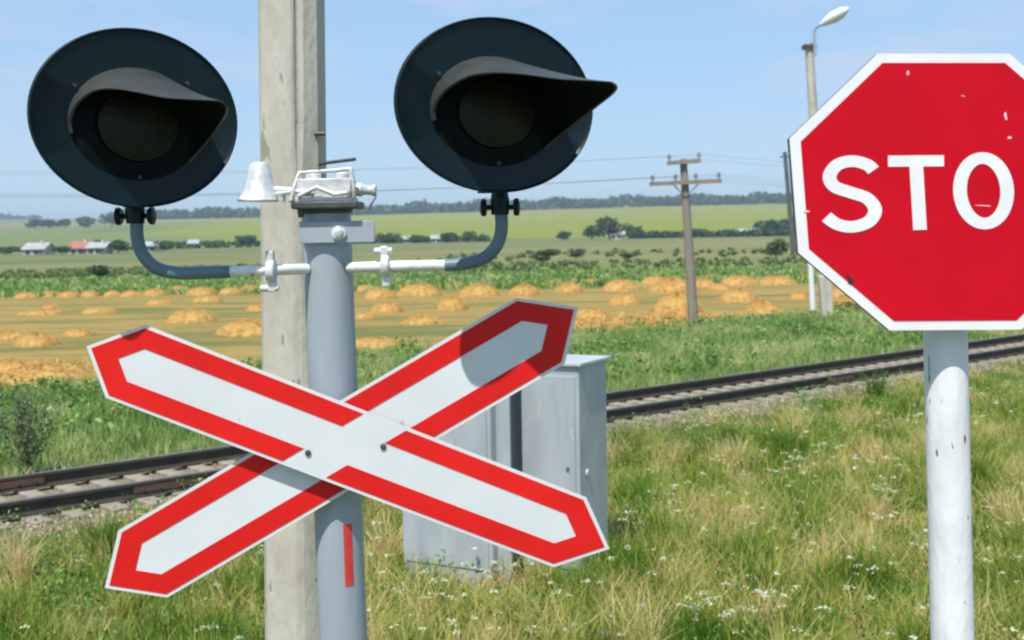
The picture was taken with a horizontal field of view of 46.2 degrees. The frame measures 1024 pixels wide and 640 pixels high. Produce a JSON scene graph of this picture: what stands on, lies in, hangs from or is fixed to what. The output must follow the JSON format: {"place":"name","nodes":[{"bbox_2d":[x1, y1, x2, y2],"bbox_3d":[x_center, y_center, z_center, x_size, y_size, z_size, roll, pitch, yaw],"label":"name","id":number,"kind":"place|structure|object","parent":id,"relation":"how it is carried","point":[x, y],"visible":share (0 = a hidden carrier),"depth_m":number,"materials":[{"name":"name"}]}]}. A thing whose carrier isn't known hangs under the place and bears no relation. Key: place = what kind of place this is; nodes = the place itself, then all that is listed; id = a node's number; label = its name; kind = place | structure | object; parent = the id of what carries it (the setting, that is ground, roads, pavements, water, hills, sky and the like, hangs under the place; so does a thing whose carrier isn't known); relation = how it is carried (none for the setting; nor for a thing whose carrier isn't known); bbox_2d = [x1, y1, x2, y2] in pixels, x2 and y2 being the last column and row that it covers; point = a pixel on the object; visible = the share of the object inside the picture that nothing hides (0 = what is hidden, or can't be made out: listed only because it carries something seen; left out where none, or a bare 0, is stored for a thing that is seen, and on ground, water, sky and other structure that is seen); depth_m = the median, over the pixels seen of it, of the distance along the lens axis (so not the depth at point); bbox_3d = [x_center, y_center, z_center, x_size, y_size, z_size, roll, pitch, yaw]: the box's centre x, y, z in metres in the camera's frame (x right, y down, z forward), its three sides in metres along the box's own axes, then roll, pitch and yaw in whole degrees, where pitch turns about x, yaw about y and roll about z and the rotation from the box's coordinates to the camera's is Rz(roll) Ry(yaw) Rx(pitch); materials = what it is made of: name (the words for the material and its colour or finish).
{"place":"outdoors","nodes":[
{"label":"outdoors","id":0,"kind":"place"},
{"bbox_2d":[0,357,1023,639],"bbox_3d":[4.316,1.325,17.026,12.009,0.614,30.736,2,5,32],"label":"meadow grass","id":1,"kind":"structure","parent":0,"point":[718,527],"depth_m":9.88,"materials":[{"name":"green plant"}]},
{"bbox_2d":[20,371,1023,639],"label":"wildflowers","id":2,"kind":"object","parent":1,"relation":"on","point":[702,529],"visible":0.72,"depth_m":9.26,"materials":[{"name":"plant"}]},
{"bbox_2d":[0,203,1023,639],"bbox_3d":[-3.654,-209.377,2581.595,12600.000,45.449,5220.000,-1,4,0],"label":"ground","id":3,"kind":"structure","parent":0,"point":[534,229],"depth_m":56.23,"materials":[{"name":"green plant"}]},
{"bbox_2d":[0,330,30,339],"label":"straw heap","id":4,"kind":"object","parent":3,"relation":"on","point":[11,335],"visible":0.84,"depth_m":35.38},
{"bbox_2d":[0,357,34,375],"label":"straw heap","id":5,"kind":"object","parent":3,"relation":"on","point":[8,364],"visible":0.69,"depth_m":25.86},
{"bbox_2d":[0,212,42,219],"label":"wood","id":6,"kind":"object","parent":3,"relation":"on","point":[7,216],"visible":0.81,"depth_m":2428.53,"materials":[{"name":"green plant"}]},
{"bbox_2d":[13,291,37,298],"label":"straw heap","id":7,"kind":"object","parent":3,"relation":"on","point":[22,295],"visible":0.99,"depth_m":60.20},
{"bbox_2d":[0,383,58,473],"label":"tall weed","id":8,"kind":"object","parent":3,"relation":"on","point":[24,434],"visible":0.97,"depth_m":14.70,"materials":[{"name":"green plant"}]},
{"bbox_2d":[24,218,42,228],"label":"broadleaf tree","id":9,"kind":"object","parent":3,"relation":"on","point":[33,223],"visible":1,"depth_m":894.81,"materials":[{"name":"green plant"}]},
{"bbox_2d":[8,332,66,346],"bbox_3d":[-13.286,0.550,33.231,1.603,0.444,1.263,0,4,15],"label":"straw heap","id":10,"kind":"object","parent":3,"relation":"on","point":[36,339],"visible":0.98,"depth_m":32.96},
{"bbox_2d":[20,241,54,254],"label":"village house","id":11,"kind":"structure","parent":3,"relation":"on","point":[41,248],"depth_m":239.98,"materials":[{"name":"stone"}]},
{"bbox_2d":[14,309,65,315],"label":"straw heap","id":12,"kind":"object","parent":3,"relation":"on","point":[37,312],"visible":0.99,"depth_m":46.65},
{"bbox_2d":[0,361,93,388],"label":"straw heap","id":13,"kind":"object","parent":3,"relation":"on","point":[46,369],"visible":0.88,"depth_m":23.97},
{"bbox_2d":[37,219,58,227],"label":"broadleaf tree","id":14,"kind":"object","parent":3,"relation":"on","point":[48,223],"visible":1,"depth_m":894.50,"materials":[{"name":"green plant"}]},
{"bbox_2d":[37,290,59,296],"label":"straw heap","id":15,"kind":"object","parent":3,"relation":"on","point":[47,293],"visible":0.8,"depth_m":61.39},
{"bbox_2d":[40,304,59,308],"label":"straw heap","id":16,"kind":"object","parent":3,"relation":"on","point":[51,306],"visible":0.98,"depth_m":50.70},
{"bbox_2d":[48,246,70,254],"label":"broadleaf tree","id":17,"kind":"object","parent":3,"relation":"on","point":[62,249],"visible":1,"depth_m":230.83,"materials":[{"name":"green plant"}]},
{"bbox_2d":[58,218,70,227],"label":"broadleaf tree","id":18,"kind":"object","parent":3,"relation":"on","point":[65,222],"visible":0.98,"depth_m":899.82,"materials":[{"name":"green plant"}]},
{"bbox_2d":[55,291,79,297],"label":"straw heap","id":19,"kind":"object","parent":3,"relation":"on","point":[68,294],"visible":0.96,"depth_m":60.22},
{"bbox_2d":[63,327,96,336],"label":"straw heap","id":20,"kind":"object","parent":3,"relation":"on","point":[77,332],"visible":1,"depth_m":36.18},
{"bbox_2d":[69,239,93,253],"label":"village house","id":21,"kind":"structure","parent":3,"relation":"on","point":[77,247],"depth_m":239.56,"materials":[{"name":"red tile"}]},
{"bbox_2d":[75,216,95,227],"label":"broadleaf tree","id":22,"kind":"object","parent":3,"relation":"on","point":[85,221],"visible":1,"depth_m":894.97,"materials":[{"name":"green plant"}]},
{"bbox_2d":[80,290,100,296],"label":"straw heap","id":23,"kind":"object","parent":3,"relation":"on","point":[90,293],"visible":0.97,"depth_m":60.65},
{"bbox_2d":[80,306,117,313],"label":"straw heap","id":24,"kind":"object","parent":3,"relation":"on","point":[97,310],"visible":0.99,"depth_m":46.96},
{"bbox_2d":[87,265,110,276],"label":"round bush","id":25,"kind":"object","parent":3,"relation":"on","point":[101,270],"visible":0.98,"depth_m":90.08,"materials":[{"name":"green plant"}]},
{"bbox_2d":[84,240,114,253],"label":"village house","id":26,"kind":"structure","parent":3,"relation":"on","point":[102,247],"depth_m":232.08,"materials":[{"name":"stone"}]},
{"bbox_2d":[98,214,115,226],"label":"broadleaf tree","id":27,"kind":"object","parent":3,"relation":"on","point":[109,219],"visible":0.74,"depth_m":892.86,"materials":[{"name":"green plant"}]},
{"bbox_2d":[102,290,120,296],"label":"straw heap","id":28,"kind":"object","parent":3,"relation":"on","point":[112,293],"visible":0.91,"depth_m":60.28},
{"bbox_2d":[110,239,130,253],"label":"broadleaf tree","id":29,"kind":"object","parent":3,"relation":"on","point":[119,245],"visible":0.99,"depth_m":234.15,"materials":[{"name":"green plant"}]},
{"bbox_2d":[0,242,259,251],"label":"slope hedge","id":30,"kind":"object","parent":3,"relation":"on","point":[177,246],"visible":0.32,"depth_m":316.77,"materials":[{"name":"green plant"}]},
{"bbox_2d":[118,290,142,296],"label":"straw heap","id":31,"kind":"object","parent":3,"relation":"on","point":[131,293],"visible":0.98,"depth_m":59.98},
{"bbox_2d":[145,240,161,251],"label":"village house","id":32,"kind":"structure","parent":3,"relation":"on","point":[150,247],"depth_m":261.51,"materials":[{"name":"stone"}]},
{"bbox_2d":[142,288,168,295],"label":"straw heap","id":33,"kind":"object","parent":3,"relation":"on","point":[155,292],"visible":1,"depth_m":60.37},
{"bbox_2d":[145,299,173,304],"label":"straw heap","id":34,"kind":"object","parent":3,"relation":"on","point":[159,302],"visible":0.98,"depth_m":52.33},
{"bbox_2d":[152,240,174,249],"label":"broadleaf tree","id":35,"kind":"object","parent":3,"relation":"on","point":[165,245],"visible":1,"depth_m":258.84,"materials":[{"name":"green plant"}]},
{"bbox_2d":[162,307,217,322],"bbox_3d":[-11.109,-0.146,41.505,1.979,0.589,2.081,-2,4,-17],"label":"straw heap","id":36,"kind":"object","parent":3,"relation":"on","point":[194,315],"visible":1,"depth_m":41.09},
{"bbox_2d":[186,238,201,246],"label":"village house","id":37,"kind":"structure","parent":3,"relation":"on","point":[195,241],"depth_m":349.99,"materials":[{"name":"stone"}]},
{"bbox_2d":[183,286,217,295],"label":"straw heap","id":38,"kind":"object","parent":3,"relation":"on","point":[200,291],"visible":0.94,"depth_m":60.28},
{"bbox_2d":[146,239,260,245],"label":"hedge","id":39,"kind":"object","parent":3,"relation":"on","point":[222,242],"visible":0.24,"depth_m":403.05,"materials":[{"name":"green plant"}]},
{"bbox_2d":[192,294,224,302],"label":"straw heap","id":40,"kind":"object","parent":3,"relation":"on","point":[208,298],"visible":1,"depth_m":53.58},
{"bbox_2d":[218,287,243,294],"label":"straw heap","id":41,"kind":"object","parent":3,"relation":"on","point":[228,290],"visible":0.94,"depth_m":60.65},
{"bbox_2d":[211,317,261,336],"bbox_3d":[-7.854,0.229,35.857,2.448,0.598,2.526,0,4,16],"label":"straw heap","id":42,"kind":"object","parent":3,"relation":"on","point":[249,327],"visible":0.76,"depth_m":35.28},
{"bbox_2d":[234,235,257,243],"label":"broadleaf tree","id":43,"kind":"object","parent":3,"relation":"on","point":[245,238],"visible":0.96,"depth_m":397.27,"materials":[{"name":"green plant"}]},
{"bbox_2d":[245,303,260,311],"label":"straw heap","id":44,"kind":"object","parent":3,"relation":"on","point":[256,307],"visible":0.68,"depth_m":46.55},
{"bbox_2d":[258,0,355,639],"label":"concrete pole","id":45,"kind":"object","parent":3,"relation":"on","point":[292,95],"visible":0.69,"depth_m":4.28,"materials":[{"name":"concrete"}]},
{"bbox_2d":[27,17,617,639],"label":"crossing signal","id":46,"kind":"object","parent":3,"relation":"on","point":[137,121],"visible":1,"depth_m":3.29,"materials":[{"name":"grey paint"}]},
{"bbox_2d":[355,311,376,319],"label":"straw heap","id":47,"kind":"object","parent":3,"relation":"on","point":[364,315],"visible":0.94,"depth_m":41.18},
{"bbox_2d":[362,287,399,299],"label":"straw heap","id":48,"kind":"object","parent":3,"relation":"on","point":[379,293],"visible":0.96,"depth_m":53.73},
{"bbox_2d":[356,336,407,347],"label":"straw heap","id":49,"kind":"object","parent":3,"relation":"on","point":[372,342],"visible":0.84,"depth_m":30.96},
{"bbox_2d":[369,301,403,313],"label":"straw heap","id":50,"kind":"object","parent":3,"relation":"on","point":[385,307],"visible":0.98,"depth_m":44.31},
{"bbox_2d":[375,232,401,242],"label":"broadleaf tree","id":51,"kind":"object","parent":3,"relation":"on","point":[390,237],"visible":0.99,"depth_m":372.07,"materials":[{"name":"green plant"}]},
{"bbox_2d":[0,255,807,278],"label":"reed strip","id":52,"kind":"object","parent":3,"relation":"on","point":[78,272],"visible":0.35,"depth_m":97.31,"materials":[{"name":"green plant"}]},
{"bbox_2d":[0,263,817,297],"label":"green crop","id":53,"kind":"object","parent":3,"relation":"on","point":[101,286],"visible":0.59,"depth_m":68.79,"materials":[{"name":"green plant"}]},
{"bbox_2d":[394,282,444,296],"bbox_3d":[-4.399,-1.405,56.311,2.623,0.755,2.620,-1,4,-7],"label":"straw heap","id":54,"kind":"object","parent":3,"relation":"on","point":[421,289],"visible":0.98,"depth_m":55.79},
{"bbox_2d":[409,234,430,242],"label":"broadleaf tree","id":55,"kind":"object","parent":3,"relation":"on","point":[414,238],"visible":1,"depth_m":369.86,"materials":[{"name":"green plant"}]},
{"bbox_2d":[352,233,490,243],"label":"village hedge","id":56,"kind":"object","parent":3,"relation":"on","point":[482,238],"visible":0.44,"depth_m":378.73,"materials":[{"name":"green plant"}]},
{"bbox_2d":[399,314,445,325],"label":"straw heap","id":57,"kind":"object","parent":3,"relation":"on","point":[419,319],"visible":1,"depth_m":38.26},
{"bbox_2d":[0,310,859,394],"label":"straw litter","id":58,"kind":"object","parent":3,"relation":"on","point":[654,323],"visible":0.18,"depth_m":36.99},
{"bbox_2d":[430,234,442,242],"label":"village house","id":59,"kind":"structure","parent":3,"relation":"on","point":[434,238],"depth_m":371.19,"materials":[{"name":"stone"}]},
{"bbox_2d":[0,304,877,419],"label":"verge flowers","id":60,"kind":"object","parent":3,"relation":"on","point":[572,350],"visible":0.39,"depth_m":25.72,"materials":[{"name":"plant"}]},
{"bbox_2d":[99,190,791,219],"bbox_3d":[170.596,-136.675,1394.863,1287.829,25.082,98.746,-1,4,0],"label":"ridge wood","id":61,"kind":"object","parent":3,"relation":"on","point":[424,206],"visible":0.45,"depth_m":1360.99,"materials":[{"name":"green plant"}]},
{"bbox_2d":[439,232,460,241],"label":"broadleaf tree","id":62,"kind":"object","parent":3,"relation":"on","point":[449,236],"visible":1,"depth_m":370.30,"materials":[{"name":"green plant"}]},
{"bbox_2d":[435,295,468,310],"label":"straw heap","id":63,"kind":"object","parent":3,"relation":"on","point":[452,303],"visible":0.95,"depth_m":45.05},
{"bbox_2d":[462,231,475,240],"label":"broadleaf tree","id":64,"kind":"object","parent":3,"relation":"on","point":[468,236],"visible":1,"depth_m":367.97,"materials":[{"name":"green plant"}]},
{"bbox_2d":[456,283,500,296],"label":"straw heap","id":65,"kind":"object","parent":3,"relation":"on","point":[480,290],"visible":0.95,"depth_m":54.29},
{"bbox_2d":[402,354,610,589],"bbox_3d":[-0.061,1.292,10.026,1.554,1.957,0.925,1,5,28],"label":"relay cabinet","id":66,"kind":"object","parent":3,"relation":"on","point":[551,427],"visible":0.41,"depth_m":9.70,"materials":[{"name":"metal"}]},
{"bbox_2d":[0,334,1023,530],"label":"railway track","id":67,"kind":"structure","parent":3,"relation":"on","point":[105,494],"depth_m":17.95,"materials":[{"name":"metal"}]},
{"bbox_2d":[0,367,1023,639],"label":"meadow weeds","id":68,"kind":"object","parent":3,"relation":"on","point":[74,585],"visible":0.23,"depth_m":10.11,"materials":[{"name":"green plant"}]},
{"bbox_2d":[506,284,539,295],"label":"straw heap","id":69,"kind":"object","parent":3,"relation":"on","point":[524,289],"visible":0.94,"depth_m":54.91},
{"bbox_2d":[531,249,560,260],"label":"round bush","id":70,"kind":"object","parent":3,"relation":"on","point":[543,255],"visible":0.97,"depth_m":109.02,"materials":[{"name":"green plant"}]},
{"bbox_2d":[555,231,571,239],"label":"broadleaf tree","id":71,"kind":"object","parent":3,"relation":"on","point":[564,235],"visible":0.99,"depth_m":378.15,"materials":[{"name":"green plant"}]},
{"bbox_2d":[554,281,586,292],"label":"straw heap","id":72,"kind":"object","parent":3,"relation":"on","point":[568,287],"visible":0.97,"depth_m":56.38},
{"bbox_2d":[570,248,585,256],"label":"round bush","id":73,"kind":"object","parent":3,"relation":"on","point":[577,253],"visible":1,"depth_m":125.92,"materials":[{"name":"green plant"}]},
{"bbox_2d":[582,225,602,239],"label":"broadleaf tree","id":74,"kind":"object","parent":3,"relation":"on","point":[588,230],"visible":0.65,"depth_m":383.26,"materials":[{"name":"green plant"}]},
{"bbox_2d":[576,307,610,319],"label":"straw heap","id":75,"kind":"object","parent":3,"relation":"on","point":[591,312],"visible":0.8,"depth_m":39.31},
{"bbox_2d":[416,247,797,261],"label":"meadow shrubs","id":76,"kind":"object","parent":3,"relation":"on","point":[730,251],"visible":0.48,"depth_m":134.35,"materials":[{"name":"green plant"}]},
{"bbox_2d":[592,215,622,238],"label":"broadleaf tree","id":77,"kind":"object","parent":3,"relation":"on","point":[608,223],"visible":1,"depth_m":376.63,"materials":[{"name":"green plant"}]},
{"bbox_2d":[609,231,625,238],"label":"village house","id":78,"kind":"structure","parent":3,"relation":"on","point":[620,235],"depth_m":377.13,"materials":[{"name":"stone"}]},
{"bbox_2d":[600,278,645,291],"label":"straw heap","id":79,"kind":"object","parent":3,"relation":"on","point":[619,285],"visible":0.92,"depth_m":56.97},
{"bbox_2d":[608,292,641,304],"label":"straw heap","id":80,"kind":"object","parent":3,"relation":"on","point":[624,298],"visible":0.96,"depth_m":46.58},
{"bbox_2d":[620,223,643,238],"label":"broadleaf tree","id":81,"kind":"object","parent":3,"relation":"on","point":[629,230],"visible":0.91,"depth_m":382.66,"materials":[{"name":"green plant"}]},
{"bbox_2d":[641,275,662,286],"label":"straw heap","id":82,"kind":"object","parent":3,"relation":"on","point":[646,282],"visible":0.65,"depth_m":61.28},
{"bbox_2d":[646,276,701,292],"bbox_3d":[7.505,-1.579,55.366,2.774,0.931,2.597,-2,4,-9],"label":"straw heap","id":83,"kind":"object","parent":3,"relation":"on","point":[667,284],"visible":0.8,"depth_m":54.79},
{"bbox_2d":[648,290,704,314],"bbox_3d":[5.697,-0.533,41.259,2.052,1.017,1.808,-1,4,-3],"label":"straw heap","id":84,"kind":"object","parent":3,"relation":"on","point":[673,301],"visible":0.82,"depth_m":40.95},
{"bbox_2d":[649,152,721,326],"bbox_3d":[4.889,-2.032,33.835,2.015,5.343,0.377,-1,4,0],"label":"telegraph pole","id":85,"kind":"object","parent":3,"relation":"on","point":[691,291],"visible":0.98,"depth_m":33.72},
{"bbox_2d":[0,177,646,197],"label":"line wire","id":86,"kind":"object","parent":85,"relation":"attached to","point":[212,195],"visible":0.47,"depth_m":30.31,"materials":[{"name":"grey metal"}]},
{"bbox_2d":[0,176,669,196],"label":"line wire","id":87,"kind":"object","parent":85,"relation":"attached to","point":[229,194],"visible":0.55,"depth_m":30.21,"materials":[{"name":"grey metal"}]},
{"bbox_2d":[1,175,691,195],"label":"line wire","id":88,"kind":"object","parent":85,"relation":"attached to","point":[205,194],"visible":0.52,"depth_m":30.15,"materials":[{"name":"grey metal"}]},
{"bbox_2d":[204,174,713,193],"bbox_3d":[-15.218,-3.783,29.042,42.954,1.607,0.006,-2,4,-12],"label":"line wire","id":89,"kind":"object","parent":85,"relation":"attached to","point":[462,187],"visible":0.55,"depth_m":32.57,"materials":[{"name":"grey metal"}]},
{"bbox_2d":[696,278,716,287],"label":"straw heap","id":90,"kind":"object","parent":3,"relation":"on","point":[704,283],"visible":0.77,"depth_m":58.61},
{"bbox_2d":[625,227,788,238],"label":"field hedge","id":91,"kind":"object","parent":3,"relation":"on","point":[705,232],"visible":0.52,"depth_m":392.07,"materials":[{"name":"green plant"}]},
{"bbox_2d":[706,282,731,290],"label":"straw heap","id":92,"kind":"object","parent":3,"relation":"on","point":[721,286],"visible":0.94,"depth_m":56.08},
{"bbox_2d":[715,287,758,302],"bbox_3d":[8.954,-0.942,47.181,1.786,0.746,1.944,-2,4,-15],"label":"straw heap","id":93,"kind":"object","parent":3,"relation":"on","point":[738,295],"visible":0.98,"depth_m":46.82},
{"bbox_2d":[721,275,759,285],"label":"straw heap","id":94,"kind":"object","parent":3,"relation":"on","point":[737,280],"visible":0.88,"depth_m":60.44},
{"bbox_2d":[742,299,785,314],"bbox_3d":[8.382,-0.367,39.767,1.582,0.670,1.445,-1,4,-7],"label":"straw heap","id":95,"kind":"object","parent":3,"relation":"on","point":[763,306],"visible":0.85,"depth_m":39.48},
{"bbox_2d":[752,219,788,229],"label":"broadleaf tree","id":96,"kind":"object","parent":3,"relation":"on","point":[774,224],"visible":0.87,"depth_m":416.93,"materials":[{"name":"green plant"}]},
{"bbox_2d":[763,238,791,257],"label":"round bush","id":97,"kind":"object","parent":3,"relation":"on","point":[773,247],"visible":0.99,"depth_m":114.50,"materials":[{"name":"green plant"}]},
{"bbox_2d":[757,275,798,284],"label":"straw heap","id":98,"kind":"object","parent":3,"relation":"on","point":[777,280],"visible":0.96,"depth_m":60.52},
{"bbox_2d":[780,152,795,251],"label":"line mast","id":99,"kind":"object","parent":3,"relation":"on","point":[790,214],"visible":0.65,"depth_m":126.57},
{"bbox_2d":[787,291,808,298],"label":"straw heap","id":100,"kind":"object","parent":3,"relation":"on","point":[798,295],"visible":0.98,"depth_m":48.23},
{"bbox_2d":[808,263,815,309],"bbox_3d":[9.840,-0.960,39.330,0.282,2.022,0.200,-1,4,0],"label":"marker stake","id":101,"kind":"object","parent":3,"relation":"on","point":[811,287],"visible":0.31,"depth_m":39.26,"materials":[{"name":"white paint"}]},
{"bbox_2d":[801,7,848,317],"bbox_3d":[9.144,-4.295,34.962,1.434,9.325,0.664,2,5,32],"label":"street lamp","id":102,"kind":"object","parent":3,"relation":"on","point":[824,283],"visible":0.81,"depth_m":34.86,"materials":[{"name":"metal"}]},
{"bbox_2d":[832,288,843,297],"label":"straw heap","id":103,"kind":"object","parent":3,"relation":"on","point":[836,292],"visible":0.18,"depth_m":48.73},
{"bbox_2d":[833,293,864,311],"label":"straw heap","id":104,"kind":"object","parent":3,"relation":"on","point":[844,298],"visible":0.29,"depth_m":39.78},
{"bbox_2d":[787,54,1023,639],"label":"stop sign","id":105,"kind":"object","parent":3,"relation":"on","point":[907,180],"visible":1,"depth_m":3.19,"materials":[{"name":"red metal"}]},
{"bbox_2d":[0,302,1023,476],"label":"verge grass","id":106,"kind":"structure","parent":0,"point":[799,351],"depth_m":25.00,"materials":[{"name":"green plant"}]},
{"bbox_2d":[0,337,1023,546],"bbox_3d":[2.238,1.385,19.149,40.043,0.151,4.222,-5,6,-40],"label":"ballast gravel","id":107,"kind":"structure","parent":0,"point":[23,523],"depth_m":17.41,"materials":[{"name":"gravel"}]},
{"bbox_2d":[0,0,1023,218],"label":"sky","id":108,"kind":"structure","parent":0,"point":[719,78],"materials":[{"name":"blue"}]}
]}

